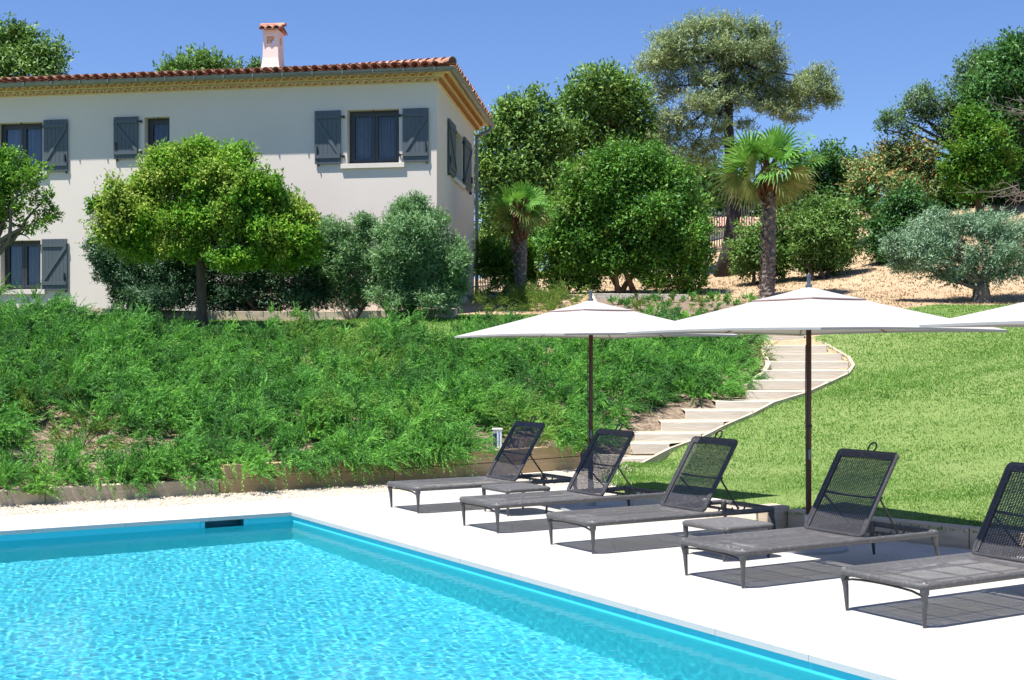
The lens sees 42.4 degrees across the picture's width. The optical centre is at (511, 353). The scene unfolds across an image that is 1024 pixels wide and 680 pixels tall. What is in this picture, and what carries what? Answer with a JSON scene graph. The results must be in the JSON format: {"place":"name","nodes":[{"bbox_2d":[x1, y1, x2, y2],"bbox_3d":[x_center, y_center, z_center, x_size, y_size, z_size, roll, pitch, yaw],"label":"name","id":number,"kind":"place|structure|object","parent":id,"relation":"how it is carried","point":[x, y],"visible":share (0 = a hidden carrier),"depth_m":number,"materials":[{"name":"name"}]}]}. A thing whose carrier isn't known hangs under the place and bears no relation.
{"place":"outdoors","nodes":[
{"label":"outdoors","id":0,"kind":"place"},
{"bbox_2d":[85,312,547,348],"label":"terrace lawn","id":1,"kind":"structure","parent":0,"point":[359,326],"depth_m":27.16,"materials":[{"name":"green plant"}]},
{"bbox_2d":[0,143,65,254],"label":"citrus tree","id":2,"kind":"object","parent":1,"relation":"on","point":[27,174],"visible":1,"depth_m":26.13,"materials":[{"name":"green plant"}]},
{"bbox_2d":[76,234,206,317],"bbox_3d":[-7.958,-1.737,28.575,2.538,2.168,2.002,0,0,42],"label":"garden shrub","id":3,"kind":"object","parent":1,"relation":"on","point":[162,284],"visible":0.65,"depth_m":28.35,"materials":[{"name":"green plant"}]},
{"bbox_2d":[78,130,332,327],"bbox_3d":[-6.151,-2.470,26.720,5.149,4.056,2.680,0,0,0],"label":"citrus tree","id":4,"kind":"object","parent":1,"relation":"on","point":[222,199],"visible":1,"depth_m":26.21,"materials":[{"name":"green plant"}]},
{"bbox_2d":[86,308,456,320],"bbox_3d":[-5.317,-0.844,28.874,8.175,0.372,1.665,0,0,0],"label":"bed edging","id":5,"kind":"object","parent":1,"relation":"on","point":[257,315],"visible":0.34,"depth_m":28.55,"materials":[{"name":"beige stone"}]},
{"bbox_2d":[310,209,388,319],"bbox_3d":[-3.453,-1.921,28.498,1.845,2.518,1.386,0,0,-19],"label":"garden shrub","id":6,"kind":"object","parent":1,"relation":"on","point":[350,251],"visible":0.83,"depth_m":28.31,"materials":[{"name":"green plant"}]},
{"bbox_2d":[363,188,475,317],"bbox_3d":[-1.954,-2.089,28.003,2.449,2.884,2.023,0,0,0],"label":"garden shrub","id":7,"kind":"object","parent":1,"relation":"on","point":[420,268],"visible":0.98,"depth_m":27.69,"materials":[{"name":"green plant"}]},
{"bbox_2d":[592,293,688,301],"bbox_3d":[2.501,-1.168,31.857,1.846,0.660,4.119,0,0,35],"label":"bed border","id":8,"kind":"object","parent":1,"relation":"on","point":[602,296],"visible":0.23,"depth_m":32.69,"materials":[{"name":"grey stone"}]},
{"bbox_2d":[0,468,633,515],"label":"gravel","id":9,"kind":"structure","parent":0,"point":[558,486],"depth_m":15.82,"materials":[{"name":"beige gravel"}]},
{"bbox_2d":[0,445,613,505],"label":"retaining wall","id":10,"kind":"structure","parent":9,"relation":"on","point":[547,458],"depth_m":16.76,"materials":[{"name":"beige stone"}]},
{"bbox_2d":[0,339,762,488],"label":"bank soil","id":11,"kind":"structure","parent":0,"point":[645,422],"depth_m":19.06,"materials":[{"name":"brown soil"}]},
{"bbox_2d":[1,409,48,451],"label":"feathery shrub","id":12,"kind":"object","parent":11,"relation":"on","point":[26,438],"visible":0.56,"depth_m":16.70,"materials":[{"name":"green plant"}]},
{"bbox_2d":[0,366,93,421],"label":"feathery shrub","id":13,"kind":"object","parent":11,"relation":"on","point":[23,405],"visible":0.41,"depth_m":17.78,"materials":[{"name":"green plant"}]},
{"bbox_2d":[0,428,113,495],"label":"feathery shrub","id":14,"kind":"object","parent":11,"relation":"on","point":[71,453],"visible":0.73,"depth_m":15.54,"materials":[{"name":"green plant"}]},
{"bbox_2d":[34,399,137,462],"bbox_3d":[-5.445,0.997,17.105,1.298,0.836,1.239,0,0,-29],"label":"feathery shrub","id":15,"kind":"object","parent":11,"relation":"on","point":[99,427],"visible":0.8,"depth_m":16.98,"materials":[{"name":"green plant"}]},
{"bbox_2d":[90,430,183,494],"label":"feathery shrub","id":16,"kind":"object","parent":11,"relation":"on","point":[134,452],"visible":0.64,"depth_m":15.89,"materials":[{"name":"green plant"}]},
{"bbox_2d":[126,431,224,477],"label":"feathery shrub","id":17,"kind":"object","parent":11,"relation":"on","point":[202,460],"visible":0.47,"depth_m":16.16,"materials":[{"name":"green plant"}]},
{"bbox_2d":[0,273,776,503],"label":"juniper ground cover","id":18,"kind":"object","parent":11,"relation":"on","point":[46,338],"visible":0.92,"depth_m":19.99,"materials":[{"name":"green plant"}]},
{"bbox_2d":[492,428,502,449],"bbox_3d":[-0.211,1.248,18.989,0.150,0.363,0.140,0,0,0],"label":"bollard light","id":19,"kind":"object","parent":11,"relation":"on","point":[497,432],"visible":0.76,"depth_m":18.92,"materials":[{"name":"white plastic"}]},
{"bbox_2d":[586,415,626,440],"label":"feathery shrub","id":20,"kind":"object","parent":11,"relation":"on","point":[602,425],"visible":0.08,"depth_m":20.56,"materials":[{"name":"green plant"}]},
{"bbox_2d":[712,337,782,361],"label":"feathery shrub","id":21,"kind":"object","parent":11,"relation":"on","point":[764,352],"visible":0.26,"depth_m":25.68,"materials":[{"name":"green plant"}]},
{"bbox_2d":[0,522,832,679],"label":"pool water","id":22,"kind":"structure","parent":0,"point":[282,601],"depth_m":8.88,"materials":[{"name":"blue liquid"}]},
{"bbox_2d":[0,488,1023,679],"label":"pool deck","id":23,"kind":"structure","parent":0,"point":[973,632],"depth_m":10.22,"materials":[{"name":"stone"}]},
{"bbox_2d":[387,416,577,512],"bbox_3d":[-0.317,1.206,14.867,2.111,0.990,0.768,0,0,-31],"label":"sun lounger","id":24,"kind":"object","parent":23,"relation":"on","point":[503,477],"visible":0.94,"depth_m":14.94,"materials":[{"name":"grey wicker"}]},
{"bbox_2d":[481,483,550,515],"bbox_3d":[0.039,1.558,14.165,0.600,0.286,0.600,0,0,-31],"label":"side table","id":25,"kind":"object","parent":23,"relation":"on","point":[507,488],"visible":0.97,"depth_m":14.03,"materials":[{"name":"grey wicker"}]},
{"bbox_2d":[459,423,668,532],"bbox_3d":[0.547,1.206,13.303,2.111,0.990,0.768,0,0,-31],"label":"sun lounger","id":26,"kind":"object","parent":23,"relation":"on","point":[588,494],"visible":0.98,"depth_m":13.36,"materials":[{"name":"wicker"}]},
{"bbox_2d":[454,290,738,510],"bbox_3d":[0.862,0.501,14.426,2.120,2.397,2.480,0,0,-28],"label":"garden umbrella","id":27,"kind":"object","parent":23,"relation":"on","point":[590,319],"visible":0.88,"depth_m":14.07,"materials":[{"name":"white fabric"}]},
{"bbox_2d":[546,430,776,553],"bbox_3d":[1.372,1.206,12.008,2.111,0.990,0.768,0,0,-31],"label":"sun lounger","id":28,"kind":"object","parent":23,"relation":"on","point":[575,517],"visible":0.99,"depth_m":12.08,"materials":[{"name":"wicker"}]},
{"bbox_2d":[682,517,773,561],"bbox_3d":[1.818,1.558,11.127,0.600,0.286,0.600,0,0,-31],"label":"side table","id":29,"kind":"object","parent":23,"relation":"on","point":[723,525],"visible":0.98,"depth_m":11.03,"materials":[{"name":"grey fabric"}]},
{"bbox_2d":[680,442,940,588],"bbox_3d":[2.358,1.206,10.367,2.111,0.990,0.768,0,0,-31],"label":"sun lounger","id":30,"kind":"object","parent":23,"relation":"on","point":[839,531],"visible":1,"depth_m":10.44,"materials":[{"name":"wicker"}]},
{"bbox_2d":[626,274,1007,554],"bbox_3d":[2.590,0.501,11.520,2.120,2.397,2.480,0,0,-31],"label":"garden umbrella","id":31,"kind":"object","parent":23,"relation":"on","point":[808,310],"visible":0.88,"depth_m":11.17,"materials":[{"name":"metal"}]},
{"bbox_2d":[839,462,1023,627],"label":"sun lounger","id":32,"kind":"object","parent":23,"relation":"on","point":[924,586],"visible":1,"depth_m":8.95,"materials":[{"name":"wicker"}]},
{"bbox_2d":[919,302,1023,327],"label":"garden umbrella","id":33,"kind":"object","parent":23,"relation":"on","point":[1010,316],"visible":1,"depth_m":8.82,"materials":[{"name":"white fabric"}]},
{"bbox_2d":[0,0,1023,278],"label":"sky","id":34,"kind":"structure","parent":0,"point":[880,49],"materials":[{"name":"blue"}]},
{"bbox_2d":[385,201,1023,480],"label":"ground","id":35,"kind":"structure","parent":0,"point":[470,307],"depth_m":35.15,"materials":[{"name":"plant"}]},
{"bbox_2d":[175,214,345,310],"bbox_3d":[-5.494,-1.857,28.932,4.280,2.435,1.910,0,0,0],"label":"garden shrub","id":36,"kind":"object","parent":35,"relation":"on","point":[308,290],"visible":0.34,"depth_m":28.78,"materials":[{"name":"green plant"}]},
{"bbox_2d":[479,260,512,291],"bbox_3d":[-0.532,-2.332,39.017,1.571,1.240,0.065,0,0,0],"label":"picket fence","id":37,"kind":"object","parent":35,"relation":"on","point":[487,283],"visible":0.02,"depth_m":38.98,"materials":[{"name":"brown wood"}]},
{"bbox_2d":[473,233,549,295],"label":"leafy shrub","id":38,"kind":"object","parent":35,"relation":"on","point":[496,260],"visible":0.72,"depth_m":36.76,"materials":[{"name":"green plant"}]},
{"bbox_2d":[481,179,559,292],"bbox_3d":[0.218,-2.897,33.026,2.000,3.036,1.983,0,0,0],"label":"fan palm","id":39,"kind":"object","parent":35,"relation":"on","point":[524,214],"visible":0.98,"depth_m":32.85,"materials":[{"name":"green plant"}]},
{"bbox_2d":[474,80,586,266],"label":"carob tree","id":40,"kind":"object","parent":35,"relation":"on","point":[524,129],"visible":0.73,"depth_m":44.62,"materials":[{"name":"green plant"}]},
{"bbox_2d":[465,275,600,312],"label":"shrubs","id":41,"kind":"object","parent":35,"relation":"on","point":[530,295],"visible":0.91,"depth_m":31.55,"materials":[{"name":"green plant"}]},
{"bbox_2d":[527,130,724,293],"bbox_3d":[3.120,-3.763,36.567,5.504,4.783,3.222,0,0,0],"label":"laurel tree","id":42,"kind":"object","parent":35,"relation":"on","point":[605,223],"visible":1,"depth_m":36.01,"materials":[{"name":"green plant"}]},
{"bbox_2d":[550,56,709,198],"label":"carob tree","id":43,"kind":"object","parent":35,"relation":"on","point":[606,102],"visible":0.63,"depth_m":46.37,"materials":[{"name":"green plant"}]},
{"bbox_2d":[596,300,745,319],"bbox_3d":[4.140,-0.871,30.500,4.470,0.940,5.000,0,0,0],"label":"planting bed","id":44,"kind":"object","parent":35,"relation":"on","point":[685,305],"visible":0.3,"depth_m":31.00,"materials":[{"name":"brown soil"}]},
{"bbox_2d":[606,293,625,304],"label":"bed plant","id":45,"kind":"object","parent":44,"relation":"on","point":[612,299],"visible":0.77,"depth_m":31.34,"materials":[{"name":"green plant"}]},
{"bbox_2d":[617,295,631,307],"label":"bed plant","id":46,"kind":"object","parent":44,"relation":"on","point":[622,300],"visible":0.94,"depth_m":30.62,"materials":[{"name":"green plant"}]},
{"bbox_2d":[629,292,647,304],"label":"bed plant","id":47,"kind":"object","parent":44,"relation":"on","point":[636,296],"visible":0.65,"depth_m":31.17,"materials":[{"name":"green plant"}]},
{"bbox_2d":[631,296,654,308],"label":"bed plant","id":48,"kind":"object","parent":44,"relation":"on","point":[636,303],"visible":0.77,"depth_m":30.27,"materials":[{"name":"green plant"}]},
{"bbox_2d":[637,303,653,315],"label":"bed plant","id":49,"kind":"object","parent":44,"relation":"on","point":[640,310],"visible":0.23,"depth_m":29.24,"materials":[{"name":"green plant"}]},
{"bbox_2d":[644,292,659,303],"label":"bed plant","id":50,"kind":"object","parent":44,"relation":"on","point":[655,298],"visible":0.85,"depth_m":31.70,"materials":[{"name":"green plant"}]},
{"bbox_2d":[648,289,665,301],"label":"bed plant","id":51,"kind":"object","parent":44,"relation":"on","point":[660,292],"visible":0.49,"depth_m":32.35,"materials":[{"name":"green plant"}]},
{"bbox_2d":[652,299,675,311],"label":"bed plant","id":52,"kind":"object","parent":44,"relation":"on","point":[668,303],"visible":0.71,"depth_m":30.02,"materials":[{"name":"green plant"}]},
{"bbox_2d":[666,289,684,302],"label":"bed plant","id":53,"kind":"object","parent":44,"relation":"on","point":[671,295],"visible":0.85,"depth_m":31.80,"materials":[{"name":"green plant"}]},
{"bbox_2d":[669,306,688,315],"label":"bed plant","id":54,"kind":"object","parent":44,"relation":"on","point":[678,310],"visible":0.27,"depth_m":29.43,"materials":[{"name":"green plant"}]},
{"bbox_2d":[678,292,699,300],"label":"bed plant","id":55,"kind":"object","parent":44,"relation":"on","point":[692,295],"visible":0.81,"depth_m":32.21,"materials":[{"name":"green plant"}]},
{"bbox_2d":[683,303,709,316],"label":"bed plant","id":56,"kind":"object","parent":44,"relation":"on","point":[691,308],"visible":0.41,"depth_m":29.37,"materials":[{"name":"green plant"}]},
{"bbox_2d":[689,292,707,305],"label":"bed plant","id":57,"kind":"object","parent":44,"relation":"on","point":[699,300],"visible":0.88,"depth_m":30.99,"materials":[{"name":"green plant"}]},
{"bbox_2d":[704,290,717,300],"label":"bed plant","id":58,"kind":"object","parent":44,"relation":"on","point":[711,295],"visible":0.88,"depth_m":32.28,"materials":[{"name":"green plant"}]},
{"bbox_2d":[702,295,723,310],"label":"bed plant","id":59,"kind":"object","parent":44,"relation":"on","point":[716,308],"visible":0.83,"depth_m":29.88,"materials":[{"name":"green plant"}]},
{"bbox_2d":[715,291,731,301],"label":"bed plant","id":60,"kind":"object","parent":44,"relation":"on","point":[724,297],"visible":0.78,"depth_m":32.35,"materials":[{"name":"green plant"}]},
{"bbox_2d":[723,294,744,305],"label":"bed plant","id":61,"kind":"object","parent":44,"relation":"on","point":[736,302],"visible":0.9,"depth_m":30.96,"materials":[{"name":"green plant"}]},
{"bbox_2d":[709,204,754,248],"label":"picket fence","id":62,"kind":"object","parent":35,"relation":"on","point":[717,217],"visible":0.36,"depth_m":48.18,"materials":[{"name":"wood"}]},
{"bbox_2d":[620,345,848,468],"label":"garden steps","id":63,"kind":"structure","parent":35,"relation":"on","point":[787,371],"depth_m":23.05,"materials":[{"name":"beige stone"}]},
{"bbox_2d":[626,5,844,276],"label":"pine tree","id":64,"kind":"object","parent":35,"relation":"on","point":[742,58],"visible":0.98,"depth_m":41.77,"materials":[{"name":"green plant"}]},
{"bbox_2d":[474,154,1008,278],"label":"hillside wood","id":65,"kind":"object","parent":35,"relation":"on","point":[951,203],"visible":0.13,"depth_m":45.90,"materials":[{"name":"green plant"}]},
{"bbox_2d":[634,340,854,466],"bbox_3d":[4.619,0.792,23.296,2.024,2.186,9.488,0,0,24],"label":"path edging","id":66,"kind":"object","parent":35,"relation":"on","point":[663,454],"visible":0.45,"depth_m":22.27,"materials":[{"name":"beige stone"}]},
{"bbox_2d":[742,292,759,302],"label":"bed plant","id":67,"kind":"object","parent":35,"relation":"on","point":[751,297],"visible":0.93,"depth_m":32.30,"materials":[{"name":"green plant"}]},
{"bbox_2d":[720,207,801,285],"bbox_3d":[7.306,-3.134,38.530,2.610,2.462,1.720,0,0,0],"label":"round bush","id":68,"kind":"object","parent":35,"relation":"on","point":[746,250],"visible":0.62,"depth_m":38.28,"materials":[{"name":"green plant"}]},
{"bbox_2d":[705,121,827,298],"bbox_3d":[6.546,-3.660,34.047,3.152,4.597,3.065,0,0,0],"label":"fan palm","id":69,"kind":"object","parent":35,"relation":"on","point":[771,188],"visible":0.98,"depth_m":33.86,"materials":[{"name":"green plant"}]},
{"bbox_2d":[741,334,803,340],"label":"bed wall","id":70,"kind":"structure","parent":35,"relation":"on","point":[783,337],"depth_m":27.77,"materials":[{"name":"beige stone"}]},
{"bbox_2d":[745,135,865,230],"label":"leafy tree","id":71,"kind":"object","parent":35,"relation":"on","point":[833,178],"visible":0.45,"depth_m":47.59,"materials":[{"name":"green plant"}]},
{"bbox_2d":[782,186,870,280],"bbox_3d":[9.042,-3.450,37.938,2.312,2.779,2.242,0,0,32],"label":"round bush","id":72,"kind":"object","parent":35,"relation":"on","point":[834,221],"visible":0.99,"depth_m":37.78,"materials":[{"name":"green plant"}]},
{"bbox_2d":[838,128,945,203],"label":"photinia tree","id":73,"kind":"object","parent":35,"relation":"on","point":[890,161],"visible":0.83,"depth_m":45.61,"materials":[{"name":"green plant"}]},
{"bbox_2d":[855,173,950,265],"bbox_3d":[11.591,-3.903,38.912,2.974,3.022,1.826,0,0,0],"label":"round bush","id":74,"kind":"object","parent":35,"relation":"on","point":[906,203],"visible":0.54,"depth_m":38.77,"materials":[{"name":"green plant"}]},
{"bbox_2d":[872,37,1000,206],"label":"acacia tree","id":75,"kind":"object","parent":35,"relation":"on","point":[932,110],"visible":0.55,"depth_m":45.72,"materials":[{"name":"green plant"}]},
{"bbox_2d":[877,201,1023,302],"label":"olive tree","id":76,"kind":"object","parent":35,"relation":"on","point":[913,252],"visible":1,"depth_m":30.79,"materials":[{"name":"green plant"}]},
{"bbox_2d":[933,99,1023,216],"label":"leafy tree","id":77,"kind":"object","parent":35,"relation":"on","point":[975,164],"visible":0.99,"depth_m":42.66,"materials":[{"name":"green plant"}]},
{"bbox_2d":[953,25,1023,206],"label":"evergreen tree","id":78,"kind":"object","parent":35,"relation":"on","point":[1003,62],"visible":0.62,"depth_m":44.09,"materials":[{"name":"green plant"}]},
{"bbox_2d":[978,79,1023,120],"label":"branches","id":79,"kind":"object","parent":78,"relation":"attached to","point":[1013,111],"visible":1,"depth_m":42.66,"materials":[{"name":"wood"}]},
{"bbox_2d":[960,179,1023,210],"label":"dead brush","id":80,"kind":"object","parent":35,"relation":"on","point":[1016,193],"visible":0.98,"depth_m":41.50,"materials":[{"name":"plant"}]},
{"bbox_2d":[597,303,1023,537],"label":"lawn","id":81,"kind":"structure","parent":0,"point":[899,441],"depth_m":18.64,"materials":[{"name":"green plant"}]},
{"bbox_2d":[634,492,1023,550],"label":"lawn kerb","id":82,"kind":"structure","parent":81,"relation":"on","point":[956,538],"depth_m":12.15,"materials":[{"name":"white concrete"}]},
{"bbox_3d":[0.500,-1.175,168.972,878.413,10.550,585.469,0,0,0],"label":"meadow","id":83,"kind":"structure","parent":0,"visible":0},
{"bbox_2d":[0,11,79,77],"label":"leafy tree","id":84,"kind":"object","parent":83,"relation":"on","point":[24,51],"visible":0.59,"depth_m":45.67,"materials":[{"name":"green plant"}]},
{"bbox_2d":[147,42,246,71],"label":"leafy tree","id":85,"kind":"object","parent":83,"relation":"on","point":[201,59],"visible":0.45,"depth_m":45.63,"materials":[{"name":"green plant"}]},
{"bbox_2d":[0,23,494,310],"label":"villa","id":86,"kind":"object","parent":83,"relation":"on","point":[343,140],"visible":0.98,"depth_m":31.36,"materials":[{"name":"paint"}]},
{"bbox_2d":[0,240,45,293],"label":"window","id":87,"kind":"structure","parent":86,"relation":"in","point":[21,259],"depth_m":32.42,"materials":[{"name":"paint"}]},
{"bbox_2d":[0,122,47,175],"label":"window","id":88,"kind":"structure","parent":86,"relation":"in","point":[29,135],"depth_m":32.43,"materials":[{"name":"glass"}]},
{"bbox_2d":[140,117,169,160],"bbox_3d":[-8.458,-5.111,31.732,0.921,1.109,0.485,0,0,10],"label":"window","id":89,"kind":"structure","parent":86,"relation":"in","point":[155,128],"depth_m":31.78,"materials":[{"name":"glass"}]},
{"bbox_2d":[341,109,404,168],"bbox_3d":[-3.198,-4.999,30.831,1.523,1.364,0.485,0,0,10],"label":"window","id":90,"kind":"structure","parent":86,"relation":"in","point":[372,134],"depth_m":30.93,"materials":[{"name":"glass"}]},
{"bbox_2d":[453,132,465,189],"bbox_3d":[-1.557,-4.999,33.828,0.485,1.364,1.854,0,0,6],"label":"window","id":91,"kind":"structure","parent":86,"relation":"in","point":[458,179],"depth_m":34.59,"materials":[{"name":"paint"}]},
{"bbox_2d":[245,56,261,67],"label":"leafy tree","id":92,"kind":"object","parent":83,"relation":"on","point":[254,61],"visible":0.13,"depth_m":46.86,"materials":[{"name":"green plant"}]},
{"bbox_2d":[690,217,758,240],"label":"fence","id":93,"kind":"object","parent":83,"relation":"on","point":[725,223],"depth_m":66.23,"materials":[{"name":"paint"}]},
{"bbox_2d":[659,167,842,219],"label":"woodland","id":94,"kind":"object","parent":83,"relation":"on","point":[722,210],"visible":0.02,"depth_m":84.58,"materials":[{"name":"plant"}]},
{"label":"pool floor","id":95,"kind":"structure","parent":0,"visible":0},
{"bbox_2d":[0,516,870,679],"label":"pool wall","id":96,"kind":"structure","parent":95,"relation":"on","point":[813,668],"depth_m":10.09,"materials":[{"name":"tile"}]},
{"bbox_2d":[200,519,247,527],"bbox_3d":[-3.053,1.799,13.874,0.510,0.122,0.194,0,0,-31],"label":"pool skimmer","id":97,"kind":"object","parent":96,"relation":"attached to","point":[223,523],"visible":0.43,"depth_m":13.95,"materials":[{"name":"blue plastic"}]},
{"bbox_2d":[0,507,968,679],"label":"pool coping","id":98,"kind":"object","parent":96,"relation":"on","point":[854,662],"visible":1,"depth_m":9.35,"materials":[{"name":"stone"}]}
]}

